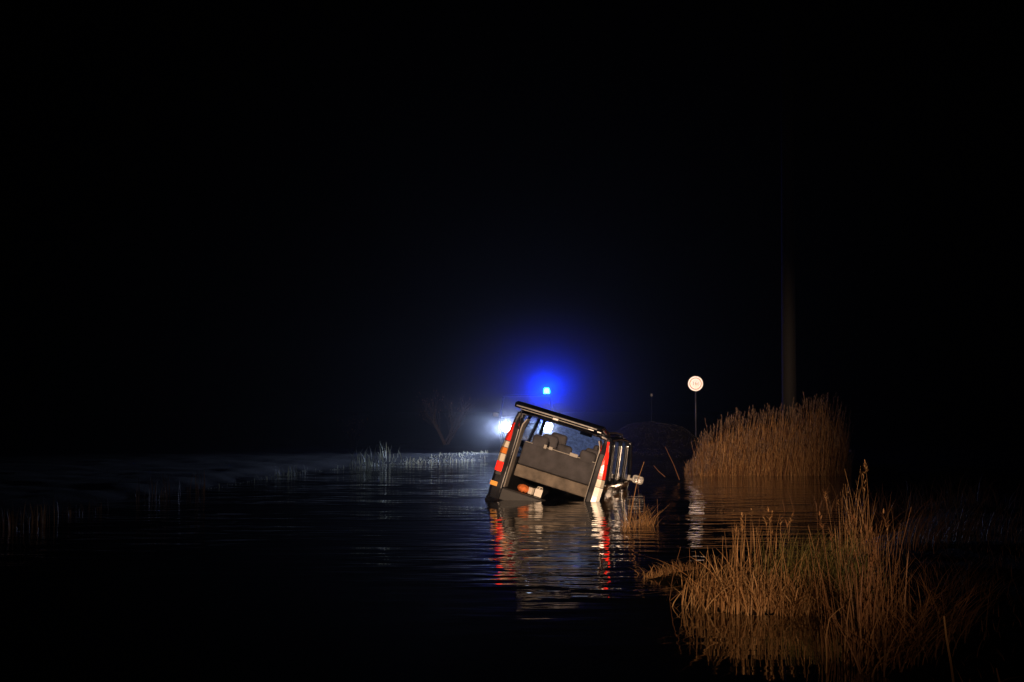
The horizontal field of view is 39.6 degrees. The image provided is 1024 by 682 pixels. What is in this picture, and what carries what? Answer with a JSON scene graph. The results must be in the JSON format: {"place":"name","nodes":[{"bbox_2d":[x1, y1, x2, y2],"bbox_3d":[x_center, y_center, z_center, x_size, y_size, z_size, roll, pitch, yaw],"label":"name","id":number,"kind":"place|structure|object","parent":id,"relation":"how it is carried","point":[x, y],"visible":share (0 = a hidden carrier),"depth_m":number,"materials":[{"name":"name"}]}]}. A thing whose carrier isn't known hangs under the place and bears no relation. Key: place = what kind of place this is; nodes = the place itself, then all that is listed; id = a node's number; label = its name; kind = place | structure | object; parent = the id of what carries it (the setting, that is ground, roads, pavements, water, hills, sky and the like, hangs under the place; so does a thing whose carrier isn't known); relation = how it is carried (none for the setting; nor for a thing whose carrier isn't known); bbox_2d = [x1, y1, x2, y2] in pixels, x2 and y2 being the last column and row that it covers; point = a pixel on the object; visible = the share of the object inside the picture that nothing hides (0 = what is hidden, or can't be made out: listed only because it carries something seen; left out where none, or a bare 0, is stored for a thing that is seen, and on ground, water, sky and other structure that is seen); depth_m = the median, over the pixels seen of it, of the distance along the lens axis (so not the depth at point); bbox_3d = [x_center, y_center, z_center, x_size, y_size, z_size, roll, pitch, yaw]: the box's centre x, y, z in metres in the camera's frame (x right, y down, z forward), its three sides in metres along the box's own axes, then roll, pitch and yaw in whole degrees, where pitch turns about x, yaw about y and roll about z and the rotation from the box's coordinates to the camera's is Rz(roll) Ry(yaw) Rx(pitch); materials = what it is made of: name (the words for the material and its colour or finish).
{"place":"outdoors","nodes":[
{"label":"outdoors","id":0,"kind":"place"},
{"bbox_2d":[275,464,305,475],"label":"shore grass","id":1,"kind":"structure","parent":0,"point":[288,473],"depth_m":36.08,"materials":[{"name":"plant"}]},
{"bbox_2d":[349,446,401,466],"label":"shore grass","id":2,"kind":"structure","parent":0,"point":[382,454],"depth_m":42.55,"materials":[{"name":"grey plant"}]},
{"bbox_2d":[0,459,959,681],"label":"flood water","id":3,"kind":"structure","parent":0,"point":[440,571],"depth_m":14.23,"materials":[{"name":"black liquid"}]},
{"bbox_2d":[0,498,54,530],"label":"shore reeds","id":4,"kind":"object","parent":3,"relation":"in","point":[42,520],"visible":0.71,"depth_m":20.75,"materials":[{"name":"plant"}]},
{"bbox_2d":[208,450,487,488],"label":"shore turf","id":5,"kind":"structure","parent":3,"relation":"on","point":[421,458],"depth_m":45.04,"materials":[{"name":"grey plant"}]},
{"bbox_2d":[485,401,643,501],"bbox_3d":[1.106,2.624,28.286,2.709,2.306,6.501,16,-1,12],"label":"people carrier","id":6,"kind":"object","parent":3,"relation":"in","point":[547,462],"visible":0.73,"depth_m":26.73,"materials":[{"name":"paint"}]},
{"bbox_2d":[517,484,528,492],"bbox_3d":[0.212,2.743,26.524,0.242,0.154,0.212,16,-1,12],"label":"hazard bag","id":7,"kind":"object","parent":6,"relation":"in","point":[523,488],"visible":1,"depth_m":26.46,"materials":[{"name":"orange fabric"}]},
{"bbox_2d":[528,487,534,494],"bbox_3d":[0.358,2.793,26.513,0.085,0.124,0.095,16,-1,29],"label":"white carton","id":8,"kind":"object","parent":6,"relation":"on","point":[531,491],"visible":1,"depth_m":26.48,"materials":[{"name":"cardboard"}]},
{"bbox_2d":[534,486,542,497],"bbox_3d":[0.495,2.801,26.462,0.140,0.187,0.120,17,-1,1],"label":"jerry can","id":9,"kind":"object","parent":6,"relation":"on","point":[538,492],"visible":1,"depth_m":26.40,"materials":[{"name":"white plastic"}]},
{"bbox_2d":[628,463,643,527],"bbox_3d":[1.782,2.232,20.420,0.242,1.000,0.013,0,-3,0],"label":"lone reed","id":10,"kind":"object","parent":3,"relation":"in","point":[633,498],"visible":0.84,"depth_m":20.41,"materials":[{"name":"brown plant"}]},
{"bbox_2d":[611,491,664,528],"bbox_3d":[1.896,2.463,20.757,1.103,0.680,2.201,-1,-3,26],"label":"grass tuft","id":11,"kind":"object","parent":3,"relation":"in","point":[645,522],"visible":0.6,"depth_m":20.73,"materials":[{"name":"brown plant"}]},
{"bbox_2d":[825,595,852,672],"bbox_3d":[2.147,1.946,9.310,0.122,0.639,0.154,3,-4,-45],"label":"broken reed","id":12,"kind":"object","parent":3,"relation":"in","point":[826,634],"visible":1,"depth_m":9.31,"materials":[{"name":"brown plant"}]},
{"bbox_2d":[996,668,1023,681],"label":"broken reed","id":13,"kind":"object","parent":3,"relation":"on","point":[1004,679],"visible":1,"depth_m":8.32,"materials":[{"name":"brown plant"}]},
{"bbox_2d":[0,412,1023,681],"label":"ground","id":14,"kind":"structure","parent":0,"point":[54,460],"depth_m":43.97,"materials":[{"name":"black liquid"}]},
{"bbox_2d":[56,500,107,517],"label":"shore reeds","id":15,"kind":"object","parent":14,"relation":"on","point":[71,511],"visible":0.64,"depth_m":22.99,"materials":[{"name":"plant"}]},
{"bbox_2d":[134,474,204,501],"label":"shore reeds","id":16,"kind":"object","parent":14,"relation":"on","point":[198,488],"visible":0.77,"depth_m":27.33,"materials":[{"name":"brown plant"}]},
{"bbox_2d":[411,379,474,444],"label":"bare shrub","id":17,"kind":"object","parent":14,"relation":"on","point":[437,429],"visible":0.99,"depth_m":53.76,"materials":[{"name":"brown plant"}]},
{"bbox_2d":[493,388,560,448],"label":"emergency vehicle","id":18,"kind":"object","parent":14,"relation":"on","point":[509,410],"visible":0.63,"depth_m":50.03,"materials":[{"name":"blue paint"}]},
{"bbox_2d":[575,421,742,457],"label":"embankment turf","id":19,"kind":"structure","parent":14,"relation":"on","point":[664,438],"depth_m":49.03,"materials":[{"name":"plant"}]},
{"bbox_2d":[688,376,702,436],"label":"road sign","id":20,"kind":"object","parent":14,"relation":"on","point":[695,383],"visible":0.99,"depth_m":55.42,"materials":[{"name":"white metal"}]},
{"bbox_2d":[720,506,793,581],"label":"reed shoots","id":21,"kind":"object","parent":14,"relation":"on","point":[744,535],"visible":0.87,"depth_m":13.28,"materials":[{"name":"brown plant"}]},
{"bbox_2d":[647,538,868,617],"bbox_3d":[2.288,2.066,12.199,2.699,0.696,1.997,-1,-3,27],"label":"reed clump","id":22,"kind":"object","parent":14,"relation":"on","point":[731,598],"visible":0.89,"depth_m":12.04,"materials":[{"name":"brown plant"}]},
{"bbox_2d":[683,392,854,476],"bbox_3d":[6.583,2.801,36.777,5.325,3.064,4.367,0,-3,0],"label":"reed bed","id":23,"kind":"object","parent":14,"relation":"on","point":[768,455],"visible":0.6,"depth_m":36.11,"materials":[{"name":"brown plant"}]},
{"bbox_2d":[780,0,796,439],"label":"utility pole","id":24,"kind":"object","parent":14,"relation":"on","point":[788,335],"visible":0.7,"depth_m":41.06,"materials":[{"name":"brown wood"}]},
{"bbox_2d":[737,525,897,614],"bbox_3d":[2.763,2.021,12.728,1.602,0.763,2.060,0,-3,0],"label":"sedge clump","id":25,"kind":"object","parent":14,"relation":"on","point":[833,567],"visible":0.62,"depth_m":12.70,"materials":[{"name":"plant"}]},
{"bbox_2d":[649,498,1023,681],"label":"bank turf","id":26,"kind":"structure","parent":14,"relation":"on","point":[978,537],"depth_m":14.23,"materials":[{"name":"brown plant"}]},
{"bbox_2d":[823,459,893,557],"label":"leaning reeds","id":27,"kind":"object","parent":14,"relation":"on","point":[853,531],"visible":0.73,"depth_m":15.30,"materials":[{"name":"brown plant"}]},
{"bbox_2d":[790,506,943,667],"bbox_3d":[2.405,1.725,9.946,1.218,1.175,1.779,0,-3,0],"label":"tall reed clump","id":28,"kind":"object","parent":14,"relation":"on","point":[874,611],"visible":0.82,"depth_m":9.76,"materials":[{"name":"brown plant"}]},
{"bbox_2d":[781,467,1023,516],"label":"drooping grass","id":29,"kind":"structure","parent":14,"relation":"on","point":[950,495],"depth_m":23.38,"materials":[{"name":"brown plant"}]},
{"bbox_2d":[824,489,1023,551],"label":"drooping grass","id":30,"kind":"structure","parent":14,"relation":"on","point":[940,526],"depth_m":16.37,"materials":[{"name":"plant"}]},
{"bbox_2d":[943,616,954,681],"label":"broken reed","id":31,"kind":"object","parent":14,"relation":"on","point":[951,666],"visible":1,"depth_m":8.52,"materials":[{"name":"brown plant"}]},
{"bbox_2d":[0,0,1023,411],"label":"sky","id":32,"kind":"structure","parent":0,"point":[206,205],"materials":[{"name":"black"}]},
{"bbox_2d":[631,560,715,577],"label":"grass","id":33,"kind":"structure","parent":0,"point":[662,573],"depth_m":14.71,"materials":[{"name":"brown plant"}]},
{"bbox_2d":[793,573,1023,676],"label":"drooping grass","id":34,"kind":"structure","parent":0,"point":[916,636],"depth_m":9.50,"materials":[{"name":"brown plant"}]},
{"bbox_2d":[882,552,1022,603],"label":"drooping grass","id":35,"kind":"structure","parent":0,"point":[967,586],"depth_m":11.85,"materials":[{"name":"plant"}]}
]}

